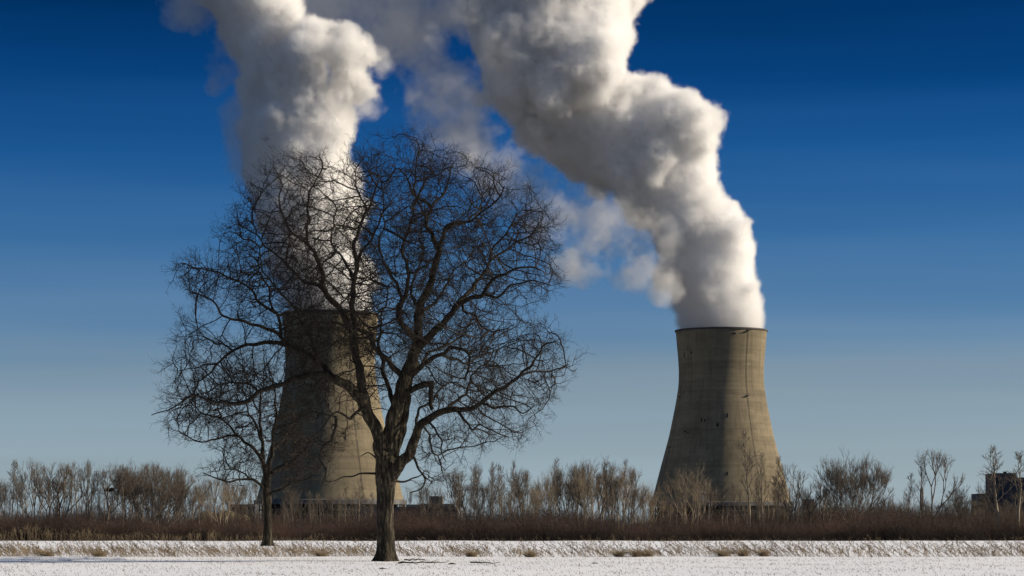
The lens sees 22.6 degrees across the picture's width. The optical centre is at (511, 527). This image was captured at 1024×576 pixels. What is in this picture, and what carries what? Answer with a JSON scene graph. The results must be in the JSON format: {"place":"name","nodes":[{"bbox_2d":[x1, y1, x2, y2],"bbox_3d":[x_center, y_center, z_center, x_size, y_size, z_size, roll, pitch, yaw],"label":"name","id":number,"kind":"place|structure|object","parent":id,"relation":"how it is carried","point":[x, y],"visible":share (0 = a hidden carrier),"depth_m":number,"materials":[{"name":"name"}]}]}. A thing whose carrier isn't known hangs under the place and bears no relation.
{"place":"outdoors","nodes":[
{"label":"outdoors","id":0,"kind":"place"},
{"bbox_2d":[254,309,406,524],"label":"cooling tower","id":1,"kind":"structure","parent":0,"point":[347,463],"depth_m":1567.56,"materials":[{"name":"concrete"}]},
{"bbox_2d":[207,0,370,309],"bbox_3d":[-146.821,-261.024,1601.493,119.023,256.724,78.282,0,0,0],"label":"steam plume","id":2,"kind":"object","parent":1,"relation":"on","point":[275,45],"visible":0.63,"depth_m":1579.61,"materials":[{"name":"white"}]},
{"bbox_2d":[360,496,458,521],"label":"long building","id":3,"kind":"structure","parent":0,"point":[407,506],"depth_m":1400.00,"materials":[{"name":"concrete"}]},
{"bbox_2d":[0,535,1021,555],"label":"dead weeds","id":4,"kind":"object","parent":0,"point":[526,541],"visible":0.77,"depth_m":225.18,"materials":[{"name":"brown plant"}]},
{"bbox_2d":[0,529,1023,575],"bbox_3d":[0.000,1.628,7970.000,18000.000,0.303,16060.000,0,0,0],"label":"ground","id":5,"kind":"structure","parent":0,"point":[500,569],"depth_m":115.90,"materials":[{"name":"white snow"}]},
{"bbox_2d":[0,480,15,527],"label":"wild tree","id":6,"kind":"object","parent":5,"relation":"on","point":[5,495],"visible":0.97,"depth_m":322.74,"materials":[{"name":"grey plant"}]},
{"bbox_2d":[10,460,25,516],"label":"wild tree","id":7,"kind":"object","parent":5,"relation":"on","point":[15,480],"visible":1,"depth_m":330.48,"materials":[{"name":"beige plant"}]},
{"bbox_2d":[15,473,31,515],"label":"wild tree","id":8,"kind":"object","parent":5,"relation":"on","point":[22,494],"visible":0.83,"depth_m":335.94,"materials":[{"name":"beige plant"}]},
{"bbox_2d":[19,471,35,516],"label":"wild tree","id":9,"kind":"object","parent":5,"relation":"on","point":[25,495],"visible":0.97,"depth_m":335.52,"materials":[{"name":"beige plant"}]},
{"bbox_2d":[10,460,50,518],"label":"wild tree","id":10,"kind":"object","parent":5,"relation":"on","point":[44,491],"visible":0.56,"depth_m":343.58,"materials":[{"name":"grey plant"}]},
{"bbox_2d":[11,457,50,518],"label":"wild tree","id":11,"kind":"object","parent":5,"relation":"on","point":[34,473],"visible":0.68,"depth_m":339.49,"materials":[{"name":"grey plant"}]},
{"bbox_2d":[27,549,65,556],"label":"grass tuft","id":12,"kind":"object","parent":5,"relation":"on","point":[45,553],"visible":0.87,"depth_m":130.73,"materials":[{"name":"plant"}]},
{"bbox_2d":[28,471,65,519],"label":"wild tree","id":13,"kind":"object","parent":5,"relation":"on","point":[53,489],"visible":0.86,"depth_m":327.19,"materials":[{"name":"brown plant"}]},
{"bbox_2d":[44,472,73,514],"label":"wild tree","id":14,"kind":"object","parent":5,"relation":"on","point":[65,493],"visible":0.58,"depth_m":331.29,"materials":[{"name":"brown plant"}]},
{"bbox_2d":[51,488,71,517],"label":"wild tree","id":15,"kind":"object","parent":5,"relation":"on","point":[57,509],"visible":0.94,"depth_m":321.96,"materials":[{"name":"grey plant"}]},
{"bbox_2d":[40,461,89,521],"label":"wild tree","id":16,"kind":"object","parent":5,"relation":"on","point":[63,471],"visible":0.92,"depth_m":321.90,"materials":[{"name":"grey plant"}]},
{"bbox_2d":[69,461,84,511],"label":"wild tree","id":17,"kind":"object","parent":5,"relation":"on","point":[76,488],"visible":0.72,"depth_m":331.94,"materials":[{"name":"beige plant"}]},
{"bbox_2d":[75,460,100,522],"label":"wild tree","id":18,"kind":"object","parent":5,"relation":"on","point":[88,478],"visible":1,"depth_m":318.15,"materials":[{"name":"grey plant"}]},
{"bbox_2d":[73,463,106,512],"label":"wild tree","id":19,"kind":"object","parent":5,"relation":"on","point":[89,480],"visible":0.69,"depth_m":338.19,"materials":[{"name":"brown plant"}]},
{"bbox_2d":[87,548,111,556],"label":"grass tuft","id":20,"kind":"object","parent":5,"relation":"on","point":[96,554],"visible":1,"depth_m":130.48,"materials":[{"name":"plant"}]},
{"bbox_2d":[94,480,105,521],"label":"wild tree","id":21,"kind":"object","parent":5,"relation":"on","point":[98,498],"visible":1,"depth_m":319.19,"materials":[{"name":"beige plant"}]},
{"bbox_2d":[95,461,135,534],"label":"wild tree","id":22,"kind":"object","parent":5,"relation":"on","point":[105,488],"visible":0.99,"depth_m":318.37,"materials":[{"name":"brown plant"}]},
{"bbox_2d":[116,464,133,528],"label":"wild tree","id":23,"kind":"object","parent":5,"relation":"on","point":[123,507],"visible":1,"depth_m":318.68,"materials":[{"name":"beige plant"}]},
{"bbox_2d":[110,457,207,529],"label":"bush","id":24,"kind":"object","parent":5,"relation":"on","point":[175,490],"visible":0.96,"depth_m":319.49,"materials":[{"name":"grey plant"}]},
{"bbox_2d":[0,522,321,540],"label":"dry reeds","id":25,"kind":"object","parent":5,"relation":"on","point":[124,534],"visible":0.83,"depth_m":302.68,"materials":[{"name":"plant"}]},
{"bbox_2d":[170,463,213,519],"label":"wild tree","id":26,"kind":"object","parent":5,"relation":"on","point":[178,469],"visible":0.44,"depth_m":343.23,"materials":[{"name":"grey plant"}]},
{"bbox_2d":[189,486,203,523],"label":"wild tree","id":27,"kind":"object","parent":5,"relation":"on","point":[199,506],"visible":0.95,"depth_m":319.78,"materials":[{"name":"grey plant"}]},
{"bbox_2d":[200,478,223,523],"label":"wild tree","id":28,"kind":"object","parent":5,"relation":"on","point":[216,490],"visible":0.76,"depth_m":323.37,"materials":[{"name":"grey plant"}]},
{"bbox_2d":[197,479,246,529],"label":"wild tree","id":29,"kind":"object","parent":5,"relation":"on","point":[224,495],"visible":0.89,"depth_m":315.63,"materials":[{"name":"beige plant"}]},
{"bbox_2d":[222,482,247,521],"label":"wild tree","id":30,"kind":"object","parent":5,"relation":"on","point":[235,500],"visible":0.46,"depth_m":344.41,"materials":[{"name":"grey plant"}]},
{"bbox_2d":[154,349,345,545],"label":"bare tree","id":31,"kind":"object","parent":5,"relation":"on","point":[268,473],"visible":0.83,"depth_m":126.45,"materials":[{"name":"brown plant"}]},
{"bbox_2d":[244,481,262,518],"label":"wild tree","id":32,"kind":"object","parent":5,"relation":"on","point":[250,500],"visible":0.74,"depth_m":334.03,"materials":[{"name":"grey plant"}]},
{"bbox_2d":[279,486,298,524],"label":"wild tree","id":33,"kind":"object","parent":5,"relation":"on","point":[291,502],"visible":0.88,"depth_m":335.33,"materials":[{"name":"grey plant"}]},
{"bbox_2d":[289,489,312,521],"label":"wild tree","id":34,"kind":"object","parent":5,"relation":"on","point":[299,496],"visible":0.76,"depth_m":345.18,"materials":[{"name":"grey plant"}]},
{"bbox_2d":[307,492,330,520],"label":"wild tree","id":35,"kind":"object","parent":5,"relation":"on","point":[318,500],"visible":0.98,"depth_m":332.00,"materials":[{"name":"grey plant"}]},
{"bbox_2d":[304,548,335,556],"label":"grass tuft","id":36,"kind":"object","parent":5,"relation":"on","point":[320,554],"visible":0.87,"depth_m":130.87,"materials":[{"name":"plant"}]},
{"bbox_2d":[323,491,348,524],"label":"wild tree","id":37,"kind":"object","parent":5,"relation":"on","point":[330,511],"visible":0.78,"depth_m":337.53,"materials":[{"name":"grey plant"}]},
{"bbox_2d":[352,476,366,532],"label":"wild tree","id":38,"kind":"object","parent":5,"relation":"on","point":[359,497],"visible":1,"depth_m":329.81,"materials":[{"name":"beige plant"}]},
{"bbox_2d":[149,117,590,561],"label":"bare tree","id":39,"kind":"object","parent":5,"relation":"on","point":[391,463],"visible":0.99,"depth_m":118.78,"materials":[{"name":"brown plant"}]},
{"bbox_2d":[417,484,432,519],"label":"wild tree","id":40,"kind":"object","parent":5,"relation":"on","point":[427,499],"visible":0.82,"depth_m":327.69,"materials":[{"name":"brown plant"}]},
{"bbox_2d":[426,485,445,519],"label":"wild tree","id":41,"kind":"object","parent":5,"relation":"on","point":[437,498],"visible":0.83,"depth_m":338.16,"materials":[{"name":"brown plant"}]},
{"bbox_2d":[454,483,475,518],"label":"wild tree","id":42,"kind":"object","parent":5,"relation":"on","point":[470,502],"visible":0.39,"depth_m":343.74,"materials":[{"name":"brown plant"}]},
{"bbox_2d":[447,548,485,556],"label":"grass tuft","id":43,"kind":"object","parent":5,"relation":"on","point":[471,554],"visible":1,"depth_m":130.52,"materials":[{"name":"plant"}]},
{"bbox_2d":[436,461,498,538],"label":"wild tree","id":44,"kind":"object","parent":5,"relation":"on","point":[457,477],"visible":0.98,"depth_m":322.28,"materials":[{"name":"brown plant"}]},
{"bbox_2d":[451,455,483,520],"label":"wild tree","id":45,"kind":"object","parent":5,"relation":"on","point":[479,469],"visible":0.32,"depth_m":341.49,"materials":[{"name":"brown plant"}]},
{"bbox_2d":[466,466,479,515],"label":"wild tree","id":46,"kind":"object","parent":5,"relation":"on","point":[474,473],"visible":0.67,"depth_m":333.88,"materials":[{"name":"beige plant"}]},
{"bbox_2d":[486,462,499,520],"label":"wild tree","id":47,"kind":"object","parent":5,"relation":"on","point":[492,483],"visible":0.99,"depth_m":322.83,"materials":[{"name":"beige plant"}]},
{"bbox_2d":[493,461,507,524],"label":"wild tree","id":48,"kind":"object","parent":5,"relation":"on","point":[502,487],"visible":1,"depth_m":323.39,"materials":[{"name":"beige plant"}]},
{"bbox_2d":[487,483,519,526],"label":"wild tree","id":49,"kind":"object","parent":5,"relation":"on","point":[501,502],"visible":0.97,"depth_m":323.38,"materials":[{"name":"beige plant"}]},
{"bbox_2d":[0,503,1023,540],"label":"brush thicket","id":50,"kind":"object","parent":5,"relation":"on","point":[830,526],"visible":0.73,"depth_m":308.51,"materials":[{"name":"brown plant"}]},
{"bbox_2d":[0,522,1023,540],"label":"brush thicket","id":51,"kind":"object","parent":5,"relation":"on","point":[745,536],"visible":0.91,"depth_m":304.70,"materials":[{"name":"brown plant"}]},
{"bbox_2d":[0,490,1023,540],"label":"brush thicket","id":52,"kind":"object","parent":5,"relation":"on","point":[1013,517],"visible":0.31,"depth_m":325.25,"materials":[{"name":"brown plant"}]},
{"bbox_2d":[0,533,1023,556],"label":"dry grass","id":53,"kind":"structure","parent":5,"relation":"on","point":[276,551],"depth_m":138.75,"materials":[{"name":"plant"}]},
{"bbox_2d":[1,498,1022,535],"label":"brush thicket","id":54,"kind":"object","parent":5,"relation":"on","point":[286,515],"visible":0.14,"depth_m":445.71,"materials":[{"name":"brown plant"}]},
{"bbox_2d":[0,555,1023,575],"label":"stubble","id":55,"kind":"object","parent":5,"relation":"on","point":[514,567],"visible":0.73,"depth_m":102.89,"materials":[{"name":"brown plant"}]},
{"bbox_2d":[507,462,521,516],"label":"wild tree","id":56,"kind":"object","parent":5,"relation":"on","point":[514,478],"visible":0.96,"depth_m":328.79,"materials":[{"name":"beige plant"}]},
{"bbox_2d":[501,466,546,529],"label":"wild tree","id":57,"kind":"object","parent":5,"relation":"on","point":[520,490],"visible":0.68,"depth_m":332.84,"materials":[{"name":"brown plant"}]},
{"bbox_2d":[528,482,560,523],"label":"wild tree","id":58,"kind":"object","parent":5,"relation":"on","point":[540,502],"visible":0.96,"depth_m":321.87,"materials":[{"name":"beige plant"}]},
{"bbox_2d":[525,463,564,515],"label":"wild tree","id":59,"kind":"object","parent":5,"relation":"on","point":[550,479],"visible":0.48,"depth_m":339.16,"materials":[{"name":"beige plant"}]},
{"bbox_2d":[549,463,584,523],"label":"wild tree","id":60,"kind":"object","parent":5,"relation":"on","point":[558,477],"visible":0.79,"depth_m":327.76,"materials":[{"name":"brown plant"}]},
{"bbox_2d":[558,455,592,516],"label":"wild tree","id":61,"kind":"object","parent":5,"relation":"on","point":[570,490],"visible":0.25,"depth_m":346.48,"materials":[{"name":"brown plant"}]},
{"bbox_2d":[565,457,600,522],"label":"wild tree","id":62,"kind":"object","parent":5,"relation":"on","point":[587,475],"visible":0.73,"depth_m":327.01,"materials":[{"name":"brown plant"}]},
{"bbox_2d":[567,467,601,533],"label":"wild tree","id":63,"kind":"object","parent":5,"relation":"on","point":[582,485],"visible":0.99,"depth_m":319.58,"materials":[{"name":"beige plant"}]},
{"bbox_2d":[559,455,616,531],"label":"wild tree","id":64,"kind":"object","parent":5,"relation":"on","point":[603,472],"visible":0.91,"depth_m":324.44,"materials":[{"name":"brown plant"}]},
{"bbox_2d":[590,469,607,523],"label":"wild tree","id":65,"kind":"object","parent":5,"relation":"on","point":[598,478],"visible":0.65,"depth_m":326.43,"materials":[{"name":"brown plant"}]},
{"bbox_2d":[580,463,618,517],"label":"wild tree","id":66,"kind":"object","parent":5,"relation":"on","point":[590,513],"visible":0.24,"depth_m":338.42,"materials":[{"name":"beige plant"}]},
{"bbox_2d":[600,489,614,527],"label":"wild tree","id":67,"kind":"object","parent":5,"relation":"on","point":[610,504],"visible":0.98,"depth_m":320.21,"materials":[{"name":"brown plant"}]},
{"bbox_2d":[597,468,621,530],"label":"wild tree","id":68,"kind":"object","parent":5,"relation":"on","point":[615,489],"visible":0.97,"depth_m":322.43,"materials":[{"name":"brown plant"}]},
{"bbox_2d":[599,462,644,526],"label":"wild tree","id":69,"kind":"object","parent":5,"relation":"on","point":[627,483],"visible":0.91,"depth_m":321.73,"materials":[{"name":"beige plant"}]},
{"bbox_2d":[616,466,647,526],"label":"wild tree","id":70,"kind":"object","parent":5,"relation":"on","point":[632,475],"visible":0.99,"depth_m":319.04,"materials":[{"name":"brown plant"}]},
{"bbox_2d":[619,547,652,556],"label":"grass tuft","id":71,"kind":"object","parent":5,"relation":"on","point":[638,553],"visible":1,"depth_m":130.52,"materials":[{"name":"plant"}]},
{"bbox_2d":[631,487,650,532],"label":"wild tree","id":72,"kind":"object","parent":5,"relation":"on","point":[645,507],"visible":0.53,"depth_m":333.93,"materials":[{"name":"beige plant"}]},
{"bbox_2d":[638,482,668,526],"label":"wild tree","id":73,"kind":"object","parent":5,"relation":"on","point":[648,496],"visible":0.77,"depth_m":341.04,"materials":[{"name":"beige plant"}]},
{"bbox_2d":[659,459,711,527],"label":"wild tree","id":74,"kind":"object","parent":5,"relation":"on","point":[682,491],"visible":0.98,"depth_m":321.96,"materials":[{"name":"beige plant"}]},
{"bbox_2d":[676,486,706,527],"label":"wild tree","id":75,"kind":"object","parent":5,"relation":"on","point":[694,498],"visible":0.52,"depth_m":328.07,"materials":[{"name":"beige plant"}]},
{"bbox_2d":[685,473,723,522],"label":"wild tree","id":76,"kind":"object","parent":5,"relation":"on","point":[706,488],"visible":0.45,"depth_m":331.84,"materials":[{"name":"beige plant"}]},
{"bbox_2d":[703,490,718,520],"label":"wild tree","id":77,"kind":"object","parent":5,"relation":"on","point":[712,501],"visible":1,"depth_m":323.40,"materials":[{"name":"brown plant"}]},
{"bbox_2d":[707,548,735,555],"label":"grass tuft","id":78,"kind":"object","parent":5,"relation":"on","point":[720,553],"visible":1,"depth_m":130.53,"materials":[{"name":"plant"}]},
{"bbox_2d":[714,481,729,523],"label":"wild tree","id":79,"kind":"object","parent":5,"relation":"on","point":[721,496],"visible":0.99,"depth_m":324.75,"materials":[{"name":"beige plant"}]},
{"bbox_2d":[729,483,741,522],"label":"wild tree","id":80,"kind":"object","parent":5,"relation":"on","point":[739,494],"visible":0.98,"depth_m":320.38,"materials":[{"name":"brown plant"}]},
{"bbox_2d":[735,427,760,525],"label":"wild tree","id":81,"kind":"object","parent":5,"relation":"on","point":[746,470],"visible":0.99,"depth_m":323.93,"materials":[{"name":"beige plant"}]},
{"bbox_2d":[752,453,769,521],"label":"wild tree","id":82,"kind":"object","parent":5,"relation":"on","point":[761,478],"visible":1,"depth_m":324.22,"materials":[{"name":"beige plant"}]},
{"bbox_2d":[750,548,782,556],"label":"grass tuft","id":83,"kind":"object","parent":5,"relation":"on","point":[761,553],"visible":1,"depth_m":130.90,"materials":[{"name":"plant"}]},
{"bbox_2d":[752,478,784,526],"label":"wild tree","id":84,"kind":"object","parent":5,"relation":"on","point":[765,499],"visible":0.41,"depth_m":345.01,"materials":[{"name":"beige plant"}]},
{"bbox_2d":[766,455,789,521],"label":"wild tree","id":85,"kind":"object","parent":5,"relation":"on","point":[776,488],"visible":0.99,"depth_m":325.83,"materials":[{"name":"beige plant"}]},
{"bbox_2d":[771,476,799,521],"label":"wild tree","id":86,"kind":"object","parent":5,"relation":"on","point":[786,489],"visible":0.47,"depth_m":348.37,"materials":[{"name":"beige plant"}]},
{"bbox_2d":[768,462,807,529],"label":"wild tree","id":87,"kind":"object","parent":5,"relation":"on","point":[793,478],"visible":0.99,"depth_m":326.01,"materials":[{"name":"brown plant"}]},
{"bbox_2d":[796,486,812,530],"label":"wild tree","id":88,"kind":"object","parent":5,"relation":"on","point":[803,501],"visible":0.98,"depth_m":324.98,"materials":[{"name":"brown plant"}]},
{"bbox_2d":[797,484,829,521],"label":"wild tree","id":89,"kind":"object","parent":5,"relation":"on","point":[820,496],"visible":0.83,"depth_m":327.59,"materials":[{"name":"brown plant"}]},
{"bbox_2d":[820,491,834,520],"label":"wild tree","id":90,"kind":"object","parent":5,"relation":"on","point":[830,497],"visible":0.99,"depth_m":324.38,"materials":[{"name":"brown plant"}]},
{"bbox_2d":[812,477,844,521],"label":"wild tree","id":91,"kind":"object","parent":5,"relation":"on","point":[814,485],"visible":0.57,"depth_m":334.17,"materials":[{"name":"brown plant"}]},
{"bbox_2d":[810,444,894,524],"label":"wild tree","id":92,"kind":"object","parent":5,"relation":"on","point":[842,480],"visible":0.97,"depth_m":328.52,"materials":[{"name":"brown plant"}]},
{"bbox_2d":[740,493,1023,536],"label":"brush thicket","id":93,"kind":"object","parent":5,"relation":"on","point":[802,510],"visible":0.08,"depth_m":355.52,"materials":[{"name":"brown plant"}]},
{"bbox_2d":[881,494,896,523],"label":"wild tree","id":94,"kind":"object","parent":5,"relation":"on","point":[892,505],"visible":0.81,"depth_m":335.24,"materials":[{"name":"brown plant"}]},
{"bbox_2d":[898,472,916,514],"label":"wild tree","id":95,"kind":"object","parent":5,"relation":"on","point":[910,489],"visible":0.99,"depth_m":322.04,"materials":[{"name":"beige plant"}]},
{"bbox_2d":[913,454,928,523],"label":"wild tree","id":96,"kind":"object","parent":5,"relation":"on","point":[923,468],"visible":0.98,"depth_m":321.78,"materials":[{"name":"beige plant"}]},
{"bbox_2d":[915,447,964,533],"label":"wild tree","id":97,"kind":"object","parent":5,"relation":"on","point":[938,462],"visible":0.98,"depth_m":321.92,"materials":[{"name":"brown plant"}]},
{"bbox_2d":[944,482,973,516],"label":"wild tree","id":98,"kind":"object","parent":5,"relation":"on","point":[969,501],"visible":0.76,"depth_m":339.65,"materials":[{"name":"brown plant"}]},
{"bbox_2d":[947,490,970,520],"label":"wild tree","id":99,"kind":"object","parent":5,"relation":"on","point":[957,501],"visible":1,"depth_m":323.87,"materials":[{"name":"brown plant"}]},
{"bbox_2d":[974,481,1001,525],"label":"wild tree","id":100,"kind":"object","parent":5,"relation":"on","point":[985,492],"visible":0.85,"depth_m":322.07,"materials":[{"name":"brown plant"}]},
{"bbox_2d":[977,446,1017,531],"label":"wild tree","id":101,"kind":"object","parent":5,"relation":"on","point":[993,468],"visible":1,"depth_m":318.31,"materials":[{"name":"beige plant"}]},
{"bbox_2d":[998,451,1023,524],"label":"wild tree","id":102,"kind":"object","parent":5,"relation":"on","point":[1020,487],"visible":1,"depth_m":317.70,"materials":[{"name":"beige plant"}]},
{"bbox_2d":[0,0,1023,526],"label":"sky","id":103,"kind":"structure","parent":0,"point":[870,153],"materials":[{"name":"blue"}]},
{"bbox_2d":[463,0,755,327],"bbox_3d":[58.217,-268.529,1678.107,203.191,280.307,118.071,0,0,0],"label":"steam plume","id":104,"kind":"object","parent":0,"point":[568,97],"visible":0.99,"depth_m":1652.79,"materials":[{"name":"white"}]},
{"bbox_2d":[649,327,793,528],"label":"cooling tower","id":105,"kind":"structure","parent":0,"point":[721,402],"depth_m":1652.48,"materials":[{"name":"concrete"}]},
{"bbox_2d":[971,471,1023,513],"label":"block building","id":106,"kind":"structure","parent":0,"point":[1006,488],"depth_m":1450.00,"materials":[{"name":"concrete"}]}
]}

